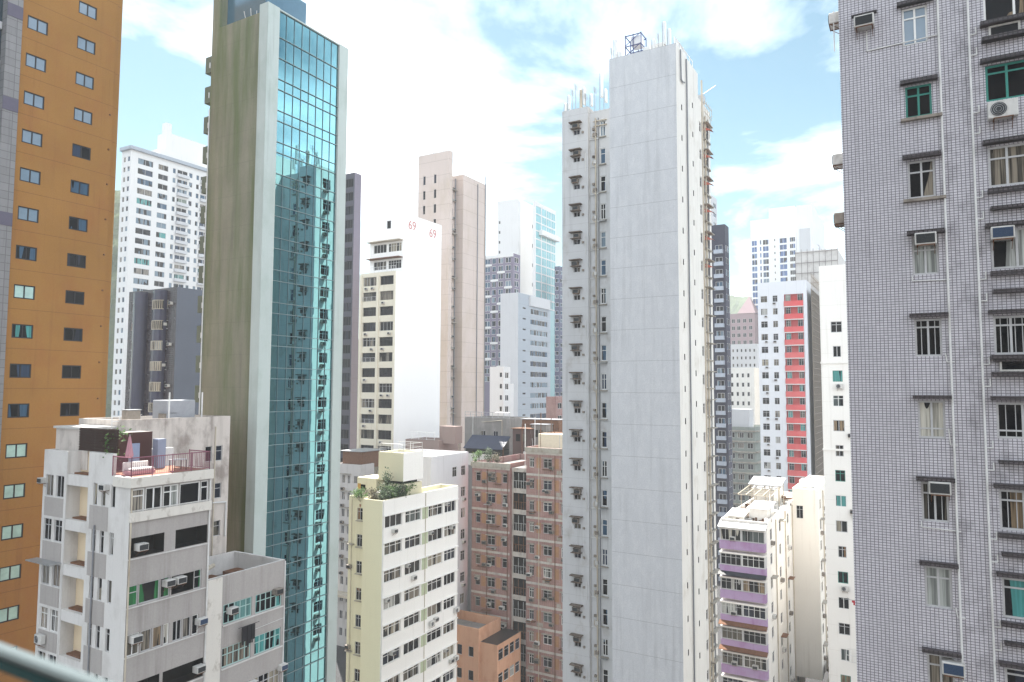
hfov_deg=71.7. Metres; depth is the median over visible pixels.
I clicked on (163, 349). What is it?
dark apartment block
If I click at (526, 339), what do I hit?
office tower
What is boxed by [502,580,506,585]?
window
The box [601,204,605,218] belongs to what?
window
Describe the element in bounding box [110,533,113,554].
window
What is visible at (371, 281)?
window
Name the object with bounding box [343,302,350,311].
window
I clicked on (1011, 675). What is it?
window
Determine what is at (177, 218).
window
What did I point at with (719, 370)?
window
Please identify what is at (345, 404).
window
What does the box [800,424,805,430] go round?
balcony window
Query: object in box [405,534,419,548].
window
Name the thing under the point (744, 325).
residential tower
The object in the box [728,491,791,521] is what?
roof clutter heap
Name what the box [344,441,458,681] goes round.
apartment block
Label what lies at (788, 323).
balcony window
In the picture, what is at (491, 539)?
window
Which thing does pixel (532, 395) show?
window
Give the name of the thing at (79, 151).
window
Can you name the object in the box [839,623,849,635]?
window
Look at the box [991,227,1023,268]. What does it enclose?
window
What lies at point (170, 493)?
window
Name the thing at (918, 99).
window
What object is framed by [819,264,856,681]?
apartment block
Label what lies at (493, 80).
sky
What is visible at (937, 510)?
window
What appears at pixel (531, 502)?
window
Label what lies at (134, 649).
window
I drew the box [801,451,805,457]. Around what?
balcony window
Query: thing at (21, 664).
balcony rail
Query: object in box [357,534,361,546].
window
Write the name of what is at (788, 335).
balcony window
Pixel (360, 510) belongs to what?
window
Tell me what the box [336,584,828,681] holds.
ground
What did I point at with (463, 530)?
window
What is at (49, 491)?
window
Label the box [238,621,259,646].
hanging laundry
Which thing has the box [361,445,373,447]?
window
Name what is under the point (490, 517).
window
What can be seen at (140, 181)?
window
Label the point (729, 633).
window
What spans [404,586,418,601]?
window
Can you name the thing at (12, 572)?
window
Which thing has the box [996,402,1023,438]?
window
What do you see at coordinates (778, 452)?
window
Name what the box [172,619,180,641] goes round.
window
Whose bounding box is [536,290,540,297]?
window
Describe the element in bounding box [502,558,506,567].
window
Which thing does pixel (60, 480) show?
window
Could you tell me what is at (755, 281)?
window
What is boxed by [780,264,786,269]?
window
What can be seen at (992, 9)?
window
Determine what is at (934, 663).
window
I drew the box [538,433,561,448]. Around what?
water tank
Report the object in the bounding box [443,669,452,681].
window
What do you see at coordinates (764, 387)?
window
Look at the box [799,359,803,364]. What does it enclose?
balcony window
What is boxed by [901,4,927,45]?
window
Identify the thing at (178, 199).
window
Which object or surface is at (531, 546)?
window
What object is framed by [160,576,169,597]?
window
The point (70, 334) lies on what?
window
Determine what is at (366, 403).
window
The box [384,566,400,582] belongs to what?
window
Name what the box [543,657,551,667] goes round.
window
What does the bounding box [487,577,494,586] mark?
window
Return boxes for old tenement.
[463,412,529,611]
[732,409,760,507]
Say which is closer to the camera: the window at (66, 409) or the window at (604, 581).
the window at (66, 409)
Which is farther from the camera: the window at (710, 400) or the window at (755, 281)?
the window at (755, 281)
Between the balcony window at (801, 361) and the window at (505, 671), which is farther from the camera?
the balcony window at (801, 361)
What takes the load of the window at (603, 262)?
in the apartment tower at (641, 599)
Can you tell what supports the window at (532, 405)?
in the office tower at (526, 339)
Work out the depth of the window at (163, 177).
217.78 m
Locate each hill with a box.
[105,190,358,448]
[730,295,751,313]
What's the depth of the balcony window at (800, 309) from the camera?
163.79 m
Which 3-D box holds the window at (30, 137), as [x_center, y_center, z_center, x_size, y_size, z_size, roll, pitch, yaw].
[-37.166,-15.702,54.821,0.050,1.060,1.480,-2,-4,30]
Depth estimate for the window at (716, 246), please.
172.87 m
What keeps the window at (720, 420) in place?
in the residential tower at (722, 384)
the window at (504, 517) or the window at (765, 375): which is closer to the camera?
the window at (504, 517)
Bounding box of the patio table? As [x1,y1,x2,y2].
[168,458,186,470]
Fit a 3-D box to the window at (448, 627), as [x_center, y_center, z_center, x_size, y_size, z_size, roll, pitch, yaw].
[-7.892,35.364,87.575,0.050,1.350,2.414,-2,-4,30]
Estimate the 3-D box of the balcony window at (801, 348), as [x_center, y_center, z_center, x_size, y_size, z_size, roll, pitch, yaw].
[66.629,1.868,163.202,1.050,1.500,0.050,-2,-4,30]
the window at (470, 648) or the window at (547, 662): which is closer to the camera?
the window at (470, 648)
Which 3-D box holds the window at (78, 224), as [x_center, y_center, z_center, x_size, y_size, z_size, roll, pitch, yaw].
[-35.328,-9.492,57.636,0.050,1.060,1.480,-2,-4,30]
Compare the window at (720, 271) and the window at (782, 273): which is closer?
the window at (720, 271)
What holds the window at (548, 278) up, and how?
in the office tower at (545, 238)
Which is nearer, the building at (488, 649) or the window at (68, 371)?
the window at (68, 371)
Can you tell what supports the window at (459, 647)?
in the building at (488, 649)
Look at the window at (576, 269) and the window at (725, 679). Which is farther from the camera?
the window at (725, 679)
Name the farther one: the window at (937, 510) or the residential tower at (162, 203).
the residential tower at (162, 203)
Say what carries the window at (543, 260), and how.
in the office tower at (545, 238)
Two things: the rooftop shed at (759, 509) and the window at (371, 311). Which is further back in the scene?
the window at (371, 311)
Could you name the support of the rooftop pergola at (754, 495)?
on the apartment block at (757, 613)
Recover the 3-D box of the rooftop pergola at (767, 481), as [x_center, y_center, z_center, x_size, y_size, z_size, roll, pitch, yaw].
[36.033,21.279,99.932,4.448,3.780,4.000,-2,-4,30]
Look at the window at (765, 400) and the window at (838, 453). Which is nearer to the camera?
the window at (838, 453)
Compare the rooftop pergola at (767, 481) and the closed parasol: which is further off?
the rooftop pergola at (767, 481)
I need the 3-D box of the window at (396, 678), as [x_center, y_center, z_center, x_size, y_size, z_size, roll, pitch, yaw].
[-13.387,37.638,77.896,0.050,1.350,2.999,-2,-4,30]
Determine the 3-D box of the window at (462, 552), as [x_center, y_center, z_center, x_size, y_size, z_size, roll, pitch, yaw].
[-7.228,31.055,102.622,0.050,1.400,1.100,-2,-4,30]
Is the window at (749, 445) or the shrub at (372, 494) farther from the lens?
the window at (749, 445)
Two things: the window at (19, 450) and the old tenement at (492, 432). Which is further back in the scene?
the old tenement at (492, 432)
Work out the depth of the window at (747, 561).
84.09 m
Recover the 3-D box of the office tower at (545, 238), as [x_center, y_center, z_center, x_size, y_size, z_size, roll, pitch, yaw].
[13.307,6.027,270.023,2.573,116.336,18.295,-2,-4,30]
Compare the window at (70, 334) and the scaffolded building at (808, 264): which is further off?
the scaffolded building at (808, 264)
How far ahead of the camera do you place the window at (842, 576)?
84.56 m
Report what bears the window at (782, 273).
in the residential tower at (773, 242)
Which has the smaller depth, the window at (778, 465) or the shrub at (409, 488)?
the shrub at (409, 488)
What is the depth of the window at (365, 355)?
138.86 m
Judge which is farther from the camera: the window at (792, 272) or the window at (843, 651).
the window at (792, 272)
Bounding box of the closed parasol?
[125,436,133,461]
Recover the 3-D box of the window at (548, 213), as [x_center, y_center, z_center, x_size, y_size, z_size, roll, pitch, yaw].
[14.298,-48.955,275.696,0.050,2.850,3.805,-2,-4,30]
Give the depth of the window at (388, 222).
140.78 m
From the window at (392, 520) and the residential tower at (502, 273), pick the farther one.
the residential tower at (502, 273)
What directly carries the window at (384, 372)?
in the apartment block at (399, 344)
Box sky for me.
[115,0,844,338]
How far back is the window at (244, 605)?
50.22 m
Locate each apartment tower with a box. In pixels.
[418,139,485,450]
[562,21,720,681]
[828,0,1023,681]
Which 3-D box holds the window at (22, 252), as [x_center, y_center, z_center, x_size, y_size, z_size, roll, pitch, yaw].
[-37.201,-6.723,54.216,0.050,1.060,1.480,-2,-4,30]
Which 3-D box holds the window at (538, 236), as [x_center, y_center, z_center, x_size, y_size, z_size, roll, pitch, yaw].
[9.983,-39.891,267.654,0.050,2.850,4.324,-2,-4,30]
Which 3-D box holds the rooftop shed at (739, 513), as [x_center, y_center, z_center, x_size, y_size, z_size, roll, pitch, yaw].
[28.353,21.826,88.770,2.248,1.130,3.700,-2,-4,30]
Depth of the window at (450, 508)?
88.81 m
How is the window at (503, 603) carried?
in the tenement block at (516, 569)
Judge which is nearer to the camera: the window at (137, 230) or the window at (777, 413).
the window at (777, 413)
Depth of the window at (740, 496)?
204.49 m
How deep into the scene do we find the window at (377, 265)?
141.33 m
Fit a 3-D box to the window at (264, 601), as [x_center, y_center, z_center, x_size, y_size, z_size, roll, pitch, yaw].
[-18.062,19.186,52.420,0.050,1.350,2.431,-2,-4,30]
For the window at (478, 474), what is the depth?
101.77 m
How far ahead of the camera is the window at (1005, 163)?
23.76 m
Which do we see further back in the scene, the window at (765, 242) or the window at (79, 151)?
the window at (765, 242)
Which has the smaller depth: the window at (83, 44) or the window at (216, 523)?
the window at (216, 523)
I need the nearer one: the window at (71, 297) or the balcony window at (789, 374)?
the window at (71, 297)
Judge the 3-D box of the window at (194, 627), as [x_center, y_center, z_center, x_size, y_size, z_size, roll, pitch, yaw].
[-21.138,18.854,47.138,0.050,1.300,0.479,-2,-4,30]
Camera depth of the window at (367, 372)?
138.53 m
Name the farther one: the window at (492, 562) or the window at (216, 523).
the window at (492, 562)
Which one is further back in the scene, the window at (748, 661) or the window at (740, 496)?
the window at (740, 496)
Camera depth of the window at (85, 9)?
58.83 m
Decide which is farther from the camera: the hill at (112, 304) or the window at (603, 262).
the hill at (112, 304)
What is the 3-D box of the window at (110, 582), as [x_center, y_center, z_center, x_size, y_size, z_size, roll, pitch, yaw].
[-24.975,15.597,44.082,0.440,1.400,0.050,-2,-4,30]
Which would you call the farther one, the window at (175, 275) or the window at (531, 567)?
the window at (175, 275)
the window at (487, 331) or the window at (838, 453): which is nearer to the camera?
the window at (838, 453)
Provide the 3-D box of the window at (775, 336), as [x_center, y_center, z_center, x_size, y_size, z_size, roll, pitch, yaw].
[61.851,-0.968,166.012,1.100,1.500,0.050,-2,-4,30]
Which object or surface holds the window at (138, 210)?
in the residential tower at (162, 203)
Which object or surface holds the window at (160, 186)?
in the residential tower at (162, 203)
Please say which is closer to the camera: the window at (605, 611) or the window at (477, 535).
the window at (605, 611)
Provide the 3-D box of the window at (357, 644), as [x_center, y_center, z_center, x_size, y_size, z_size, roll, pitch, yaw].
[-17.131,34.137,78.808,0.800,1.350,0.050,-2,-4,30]
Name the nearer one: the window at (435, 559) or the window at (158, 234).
the window at (435, 559)
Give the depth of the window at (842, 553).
84.73 m
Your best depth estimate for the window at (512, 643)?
93.90 m
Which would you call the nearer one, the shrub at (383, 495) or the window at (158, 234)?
the shrub at (383, 495)
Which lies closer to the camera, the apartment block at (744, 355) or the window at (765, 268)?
the apartment block at (744, 355)
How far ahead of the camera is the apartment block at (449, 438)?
112.15 m
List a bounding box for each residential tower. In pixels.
[0,0,122,681]
[111,122,206,416]
[485,253,519,415]
[490,367,513,415]
[497,199,532,295]
[555,266,561,395]
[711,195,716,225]
[711,224,732,583]
[730,296,758,343]
[750,206,796,313]
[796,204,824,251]
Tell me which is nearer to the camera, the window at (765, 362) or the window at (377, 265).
the window at (377, 265)
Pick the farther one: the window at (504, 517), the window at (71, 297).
the window at (504, 517)
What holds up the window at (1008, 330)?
in the apartment tower at (929, 160)
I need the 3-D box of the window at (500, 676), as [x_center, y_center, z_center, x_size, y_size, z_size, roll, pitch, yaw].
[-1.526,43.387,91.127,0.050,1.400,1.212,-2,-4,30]
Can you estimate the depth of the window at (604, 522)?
68.56 m
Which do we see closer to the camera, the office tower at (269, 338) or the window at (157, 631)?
the window at (157, 631)
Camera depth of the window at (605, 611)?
67.96 m
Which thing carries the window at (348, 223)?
in the office tower at (351, 317)
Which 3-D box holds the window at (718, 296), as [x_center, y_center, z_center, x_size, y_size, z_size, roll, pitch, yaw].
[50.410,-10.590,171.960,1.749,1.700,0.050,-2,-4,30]
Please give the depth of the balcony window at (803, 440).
161.76 m
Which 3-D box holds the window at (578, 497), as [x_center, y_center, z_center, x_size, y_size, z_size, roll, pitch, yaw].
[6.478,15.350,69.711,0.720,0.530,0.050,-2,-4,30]
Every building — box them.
[457,610,520,681]
[795,246,844,289]
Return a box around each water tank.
[152,400,194,418]
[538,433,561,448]
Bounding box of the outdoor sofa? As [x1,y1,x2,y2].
[122,460,154,474]
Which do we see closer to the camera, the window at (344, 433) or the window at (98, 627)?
the window at (98, 627)
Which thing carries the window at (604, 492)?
in the apartment tower at (641, 599)
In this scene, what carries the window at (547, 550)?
in the tenement block at (516, 569)
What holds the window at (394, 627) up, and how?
in the apartment block at (402, 593)
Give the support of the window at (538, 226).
in the office tower at (545, 238)
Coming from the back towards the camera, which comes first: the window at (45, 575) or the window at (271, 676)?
the window at (271, 676)
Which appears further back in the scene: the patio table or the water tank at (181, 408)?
the water tank at (181, 408)
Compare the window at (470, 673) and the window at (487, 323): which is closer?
the window at (470, 673)
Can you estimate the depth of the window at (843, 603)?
84.35 m
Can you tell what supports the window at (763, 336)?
in the apartment block at (791, 418)
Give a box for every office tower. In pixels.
[194,0,347,681]
[340,172,360,461]
[500,292,553,417]
[533,201,559,395]
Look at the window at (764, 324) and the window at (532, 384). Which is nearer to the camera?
the window at (764, 324)
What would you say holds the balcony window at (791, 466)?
in the apartment block at (791, 418)
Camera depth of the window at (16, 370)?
53.61 m
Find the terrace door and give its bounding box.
[128,443,139,461]
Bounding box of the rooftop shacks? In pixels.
[511,418,561,454]
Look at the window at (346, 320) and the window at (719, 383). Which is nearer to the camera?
the window at (346, 320)
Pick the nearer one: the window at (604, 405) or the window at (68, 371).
the window at (68, 371)
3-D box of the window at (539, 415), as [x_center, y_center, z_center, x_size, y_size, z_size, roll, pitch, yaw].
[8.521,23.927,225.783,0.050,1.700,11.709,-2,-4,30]
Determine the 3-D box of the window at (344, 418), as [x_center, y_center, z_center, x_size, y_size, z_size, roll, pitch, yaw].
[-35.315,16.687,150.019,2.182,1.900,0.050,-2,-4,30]
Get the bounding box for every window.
[0,564,20,581]
[0,605,18,622]
[1,523,22,540]
[3,483,24,499]
[5,443,26,458]
[7,403,28,417]
[9,364,30,377]
[11,324,32,338]
[13,284,34,299]
[15,245,36,260]
[17,206,38,222]
[19,167,40,184]
[21,129,42,146]
[23,90,43,109]
[25,53,45,72]
[27,15,47,35]
[39,651,44,657]
[40,606,46,628]
[42,565,48,584]
[44,518,51,539]
[46,474,53,495]
[49,654,55,661]
[50,609,57,632]
[52,565,59,586]
[55,520,61,541]
[57,475,63,497]
[60,403,78,415]
[62,365,80,378]
[63,327,82,341]
[65,290,83,304]
[67,253,85,267]
[69,216,87,231]
[70,180,88,195]
[72,143,90,160]
[74,107,91,124]
[75,71,93,89]
[77,36,94,54]
[79,0,96,19]
[94,483,97,504]
[96,626,99,648]
[98,578,101,600]
[100,531,103,552]
[102,491,105,505]
[106,629,109,651]
[108,580,111,602]
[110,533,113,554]
[112,486,115,507]
[127,584,137,606]
[127,632,138,656]
[132,488,144,511]
[133,207,197,291]
[134,232,165,265]
[134,268,148,275]
[135,227,163,286]
[136,198,151,206]
[137,177,151,186]
[137,187,151,196]
[138,158,152,167]
[138,168,152,177]
[139,579,159,603]
[140,628,150,651]
[145,486,161,509]
[148,403,152,411]
[149,382,160,390]
[150,341,161,349]
[150,361,161,370]
[151,320,162,329]
[152,300,163,309]
[153,625,161,647]
[157,193,166,199]
[157,202,166,209]
[158,164,167,171]
[158,173,167,180]
[158,183,167,190]
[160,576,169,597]
[163,484,178,507]
[163,623,168,644]
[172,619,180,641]
[173,217,204,289]
[174,264,197,281]
[174,268,198,278]
[176,198,186,203]
[176,207,185,212]
[177,170,187,175]
[177,179,186,184]
[177,188,186,193]
[179,481,199,504]
[183,616,190,637]
[192,614,197,634]
[194,569,200,588]
[200,480,207,501]
[205,446,211,461]
[213,520,219,535]
[214,483,220,498]
[216,445,221,460]
[222,641,249,667]
[223,597,250,624]
[253,668,278,681]
[254,627,279,654]
[255,590,280,613]
[341,415,348,423]
[341,429,348,438]
[341,444,347,452]
[342,359,349,367]
[342,373,349,381]
[342,387,348,395]
[342,401,348,409]
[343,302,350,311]
[343,316,350,325]
[343,330,350,339]
[343,345,349,353]
[344,261,351,269]
[344,275,351,283]
[344,289,350,297]
[345,206,352,214]
[345,219,352,228]
[345,233,351,242]
[345,247,351,255]
[346,178,352,187]
[346,192,352,200]
[355,641,359,654]
[355,669,359,681]
[356,587,360,599]
[356,614,360,627]
[357,508,362,519]
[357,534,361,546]
[357,561,361,573]
[361,429,373,438]
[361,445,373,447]
[362,368,374,376]
[362,383,374,391]
[362,399,373,407]
[362,414,373,422]
[363,322,375,331]
[363,338,374,346]
[363,353,374,361]
[364,277,375,286]
[364,292,375,301]
[364,307,375,316]
[374,244,386,253]
[374,261,385,270]
[378,430,390,439]
[378,446,390,450]
[379,368,391,376]
[379,383,391,392]
[379,399,391,407]
[379,414,390,423]
[380,306,392,315]
[380,321,392,330]
[380,337,392,345]
[380,352,391,361]
[381,275,393,284]
[381,291,392,299]
[383,620,399,637]
[383,647,399,665]
[384,540,400,555]
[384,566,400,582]
[384,593,399,609]
[385,513,400,528]
[385,674,398,681]
[387,221,390,228]
[388,259,400,268]
[389,242,401,251]
[403,664,417,681]
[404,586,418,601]
[404,611,418,628]
[404,637,418,654]
[405,509,419,522]
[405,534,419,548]
[405,560,419,575]
[427,602,440,617]
[427,627,440,642]
[427,651,440,668]
[428,528,441,541]
[428,552,441,566]
[428,577,440,591]
[429,503,441,516]
[443,620,453,634]
[443,644,453,659]
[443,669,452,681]
[444,524,454,536]
[444,548,454,561]
[444,572,453,585]
[444,596,453,609]
[445,500,454,512]
[452,467,456,476]
[457,644,461,654]
[457,667,461,677]
[460,550,463,560]
[460,572,463,581]
[460,593,463,603]
[461,465,464,474]
[461,486,464,496]
[461,507,464,517]
[461,529,464,538]
[468,670,472,680]
[469,646,472,656]
[476,472,480,480]
[476,513,479,521]
[476,534,479,542]
[476,555,479,563]
[476,597,479,605]
[485,321,489,326]
[485,329,489,334]
[485,360,489,365]
[485,368,489,373]
[487,556,494,565]
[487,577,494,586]
[487,599,494,608]
[488,494,494,502]
[488,514,494,523]
[488,535,494,544]
[498,648,502,660]
[498,672,502,681]
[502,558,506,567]
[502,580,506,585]
[502,601,506,610]
[503,474,506,482]
[503,495,506,502]
[503,516,506,523]
[504,645,507,656]
[504,668,507,680]
[510,641,513,652]
[510,664,513,676]
[515,638,518,649]
[515,661,518,672]
[529,610,533,619]
[529,632,533,641]
[529,654,533,663]
[530,309,546,316]
[530,319,546,326]
[530,330,546,336]
[530,340,546,346]
[530,351,546,356]
[530,361,546,366]
[530,372,546,377]
[530,382,546,387]
[530,393,546,397]
[530,403,545,408]
[530,413,545,417]
[530,458,533,466]
[530,501,533,509]
[530,523,533,531]
[530,544,533,553]
[530,566,533,575]
[530,588,533,597]
[536,206,540,214]
[536,214,540,222]
[536,222,540,230]
[536,231,540,239]
[536,239,540,247]
[536,248,540,256]
[536,256,540,264]
[536,265,540,272]
[536,273,540,281]
[536,282,540,289]
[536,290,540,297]
[542,258,545,266]
[543,612,551,622]
[543,635,551,644]
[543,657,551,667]
[544,459,551,467]
[544,481,551,489]
[544,502,551,511]
[544,524,551,533]
[544,546,551,555]
[544,568,551,577]
[544,590,551,599]
[547,211,550,219]
[547,276,550,284]
[551,261,554,269]
[574,212,579,216]
[574,267,579,271]
[574,351,579,356]
[574,379,579,384]
[574,408,580,412]
[574,437,580,441]
[574,466,580,470]
[574,495,580,499]
[574,523,580,528]
[600,121,604,135]
[600,148,604,163]
[601,176,605,190]
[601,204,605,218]
[601,232,605,246]
[601,260,605,274]
[601,288,605,303]
[601,316,605,331]
[601,345,605,360]
[601,374,606,388]
[602,402,606,417]
[602,431,606,447]
[602,461,606,476]
[602,490,606,505]
[602,519,606,535]
[602,549,606,565]
[602,579,607,595]
[603,609,607,625]
[603,639,607,655]
[603,669,607,681]
[706,316,709,331]
[707,400,710,415]
[715,245,721,249]
[715,257,722,261]
[716,269,722,273]
[716,281,722,285]
[716,294,722,298]
[716,306,722,310]
[716,318,723,322]
[716,331,723,335]
[717,343,723,347]
[717,356,723,360]
[717,368,723,372]
[717,380,724,385]
[717,393,724,397]
[718,405,724,410]
[718,418,724,422]
[718,431,724,435]
[718,443,725,448]
[718,456,725,460]
[719,468,725,473]
[719,481,725,486]
[719,494,725,499]
[719,506,726,511]
[720,528,740,540]
[721,553,740,565]
[721,577,740,590]
[722,602,741,615]
[722,627,741,640]
[722,652,742,665]
[723,677,742,681]
[738,432,743,437]
[738,443,743,447]
[738,453,743,458]
[738,464,743,468]
[738,474,744,479]
[738,484,744,489]
[739,495,744,500]
[742,530,763,543]
[742,555,764,568]
[743,580,764,593]
[743,605,765,619]
[744,630,765,644]
[744,656,766,670]
[747,433,752,437]
[747,443,752,448]
[748,464,753,469]
[752,273,757,277]
[752,279,757,284]
[761,296,766,302]
[761,309,767,314]
[761,321,767,327]
[761,334,767,339]
[762,347,767,352]
[762,359,768,365]
[762,372,768,378]
[762,385,768,390]
[763,239,768,244]
[763,246,768,250]
[763,252,768,257]
[763,259,768,263]
[763,265,768,270]
[763,272,768,276]
[763,398,768,403]
[763,411,769,416]
[763,423,769,429]
[763,436,769,442]
[764,449,769,455]
[764,462,770,468]
[773,308,777,314]
[773,321,777,326]
[773,334,777,339]
[774,346,778,352]
[774,359,778,365]
[774,372,778,378]
[775,398,779,403]
[775,411,779,416]
[775,424,779,429]
[776,450,780,455]
[776,463,780,468]
[779,238,786,242]
[780,244,786,249]
[780,251,786,256]
[780,257,786,262]
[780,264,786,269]
[780,271,787,275]
[780,277,787,281]
[786,308,790,313]
[786,320,790,326]
[786,333,790,339]
[787,346,791,352]
[787,359,791,364]
[787,372,791,377]
[788,398,792,404]
[788,411,792,417]
[788,424,792,430]
[789,437,793,443]
[789,450,793,456]
[789,463,793,469]
[790,270,795,274]
[796,505,802,518]
[798,307,802,312]
[798,320,802,325]
[798,333,802,338]
[799,346,803,351]
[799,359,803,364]
[799,372,803,377]
[800,385,804,391]
[800,398,804,404]
[800,411,804,417]
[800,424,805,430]
[801,438,805,443]
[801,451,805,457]
[801,464,806,470]
[831,321,841,332]
[833,346,840,356]
[833,371,842,381]
[833,395,843,406]
[833,420,844,430]
[835,445,843,456]
[835,470,844,481]
[835,495,846,506]
[836,520,847,532]
[838,546,846,557]
[838,571,847,583]
[838,597,848,609]
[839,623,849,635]
[841,649,848,660]
[841,675,850,681]
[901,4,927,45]
[905,83,931,117]
[907,159,935,198]
[912,235,938,274]
[914,318,942,356]
[918,401,945,438]
[921,482,949,522]
[924,566,952,609]
[927,653,954,681]
[983,0,1023,19]
[985,60,1023,101]
[988,143,1023,186]
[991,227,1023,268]
[993,315,1023,354]
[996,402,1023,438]
[999,489,1023,530]
[1001,577,1023,619]
[1005,667,1023,681]
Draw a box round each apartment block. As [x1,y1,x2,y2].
[125,287,202,415]
[337,448,386,646]
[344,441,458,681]
[357,209,441,474]
[405,426,461,450]
[416,449,467,610]
[546,396,561,418]
[717,491,805,681]
[731,344,758,367]
[731,368,759,424]
[757,276,823,491]
[792,475,828,680]
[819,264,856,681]
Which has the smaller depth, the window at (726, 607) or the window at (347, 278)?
the window at (726, 607)
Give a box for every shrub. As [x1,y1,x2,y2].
[100,425,130,458]
[350,486,366,506]
[362,487,380,499]
[375,482,395,499]
[379,467,396,498]
[386,484,400,498]
[393,482,408,496]
[403,482,415,494]
[471,450,483,462]
[481,447,491,461]
[490,452,501,462]
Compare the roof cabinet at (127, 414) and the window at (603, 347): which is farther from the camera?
the window at (603, 347)
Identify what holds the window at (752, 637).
in the apartment block at (757, 613)
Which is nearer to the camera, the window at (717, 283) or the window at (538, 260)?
the window at (717, 283)
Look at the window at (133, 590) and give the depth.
43.58 m
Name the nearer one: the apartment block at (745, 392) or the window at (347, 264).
the window at (347, 264)
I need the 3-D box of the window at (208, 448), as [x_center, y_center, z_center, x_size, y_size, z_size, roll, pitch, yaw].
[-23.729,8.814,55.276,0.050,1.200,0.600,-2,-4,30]
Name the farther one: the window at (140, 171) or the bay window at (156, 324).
the window at (140, 171)
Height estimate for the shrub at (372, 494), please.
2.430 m
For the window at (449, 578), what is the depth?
88.02 m
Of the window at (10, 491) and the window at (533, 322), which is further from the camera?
the window at (533, 322)
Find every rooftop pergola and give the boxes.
[738,485,781,507]
[748,476,785,506]
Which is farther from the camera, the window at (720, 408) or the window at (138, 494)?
the window at (720, 408)
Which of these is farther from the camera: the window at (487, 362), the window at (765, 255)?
the window at (765, 255)
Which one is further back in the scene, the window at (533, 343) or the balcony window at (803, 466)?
the window at (533, 343)
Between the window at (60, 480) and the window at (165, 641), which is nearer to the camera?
the window at (165, 641)
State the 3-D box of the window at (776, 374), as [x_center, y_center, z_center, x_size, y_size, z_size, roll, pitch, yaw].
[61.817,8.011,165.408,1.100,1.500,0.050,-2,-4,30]
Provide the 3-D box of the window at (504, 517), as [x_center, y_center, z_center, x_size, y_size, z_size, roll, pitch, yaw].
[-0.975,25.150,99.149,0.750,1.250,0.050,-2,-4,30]
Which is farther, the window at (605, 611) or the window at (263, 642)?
the window at (605, 611)
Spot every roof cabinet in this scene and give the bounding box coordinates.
[122,409,141,419]
[158,413,167,417]
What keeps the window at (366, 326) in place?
in the apartment block at (399, 344)
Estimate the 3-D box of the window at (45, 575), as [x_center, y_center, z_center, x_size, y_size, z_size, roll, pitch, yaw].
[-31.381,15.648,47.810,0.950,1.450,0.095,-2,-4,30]
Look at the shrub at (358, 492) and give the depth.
79.76 m
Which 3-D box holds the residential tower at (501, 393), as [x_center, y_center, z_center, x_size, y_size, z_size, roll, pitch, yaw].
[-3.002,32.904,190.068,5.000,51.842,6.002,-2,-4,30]
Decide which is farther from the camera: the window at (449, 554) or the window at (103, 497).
the window at (449, 554)
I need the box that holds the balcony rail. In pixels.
[0,642,110,681]
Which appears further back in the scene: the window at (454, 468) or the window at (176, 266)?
the window at (176, 266)
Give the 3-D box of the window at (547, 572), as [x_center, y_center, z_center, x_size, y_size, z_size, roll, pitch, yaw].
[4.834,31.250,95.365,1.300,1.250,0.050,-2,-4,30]
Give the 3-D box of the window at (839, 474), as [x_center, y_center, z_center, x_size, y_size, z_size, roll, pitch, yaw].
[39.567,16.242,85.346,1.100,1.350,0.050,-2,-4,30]
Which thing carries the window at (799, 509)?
in the apartment block at (810, 586)
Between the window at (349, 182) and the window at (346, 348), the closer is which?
the window at (346, 348)
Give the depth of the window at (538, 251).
267.36 m
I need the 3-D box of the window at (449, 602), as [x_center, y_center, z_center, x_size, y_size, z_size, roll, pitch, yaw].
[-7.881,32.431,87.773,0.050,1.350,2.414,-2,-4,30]
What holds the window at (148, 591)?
in the walk up block at (143, 577)
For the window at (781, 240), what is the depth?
337.02 m
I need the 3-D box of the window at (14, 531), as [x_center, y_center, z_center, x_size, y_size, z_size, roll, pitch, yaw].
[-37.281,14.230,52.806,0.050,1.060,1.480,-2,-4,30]
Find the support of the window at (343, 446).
in the office tower at (351, 317)
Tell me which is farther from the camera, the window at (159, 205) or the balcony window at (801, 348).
the window at (159, 205)
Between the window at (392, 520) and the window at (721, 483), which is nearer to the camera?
the window at (392, 520)
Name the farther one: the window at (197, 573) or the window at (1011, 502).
the window at (197, 573)
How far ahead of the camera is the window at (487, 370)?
243.02 m
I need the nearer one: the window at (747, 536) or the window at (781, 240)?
the window at (747, 536)
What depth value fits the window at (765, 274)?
340.00 m
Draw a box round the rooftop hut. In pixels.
[53,415,120,469]
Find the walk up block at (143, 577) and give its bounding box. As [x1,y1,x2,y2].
[25,392,287,681]
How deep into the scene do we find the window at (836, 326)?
86.52 m
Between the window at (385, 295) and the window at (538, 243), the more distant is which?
the window at (538, 243)
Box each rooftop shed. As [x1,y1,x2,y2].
[726,508,748,519]
[747,500,775,520]
[751,485,781,501]
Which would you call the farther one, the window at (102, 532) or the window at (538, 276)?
the window at (538, 276)
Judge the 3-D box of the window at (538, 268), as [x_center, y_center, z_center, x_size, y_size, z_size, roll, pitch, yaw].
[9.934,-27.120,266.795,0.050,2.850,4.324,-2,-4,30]
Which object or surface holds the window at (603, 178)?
in the apartment tower at (641, 599)
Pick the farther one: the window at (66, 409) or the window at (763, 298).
the window at (763, 298)
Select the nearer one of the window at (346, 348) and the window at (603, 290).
the window at (603, 290)
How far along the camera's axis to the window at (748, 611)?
83.68 m
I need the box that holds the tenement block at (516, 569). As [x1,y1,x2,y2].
[471,424,562,681]
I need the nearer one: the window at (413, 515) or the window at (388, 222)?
the window at (413, 515)
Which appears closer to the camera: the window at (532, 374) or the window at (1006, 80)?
the window at (1006, 80)
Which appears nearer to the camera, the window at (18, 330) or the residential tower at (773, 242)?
the window at (18, 330)
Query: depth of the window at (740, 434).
205.74 m

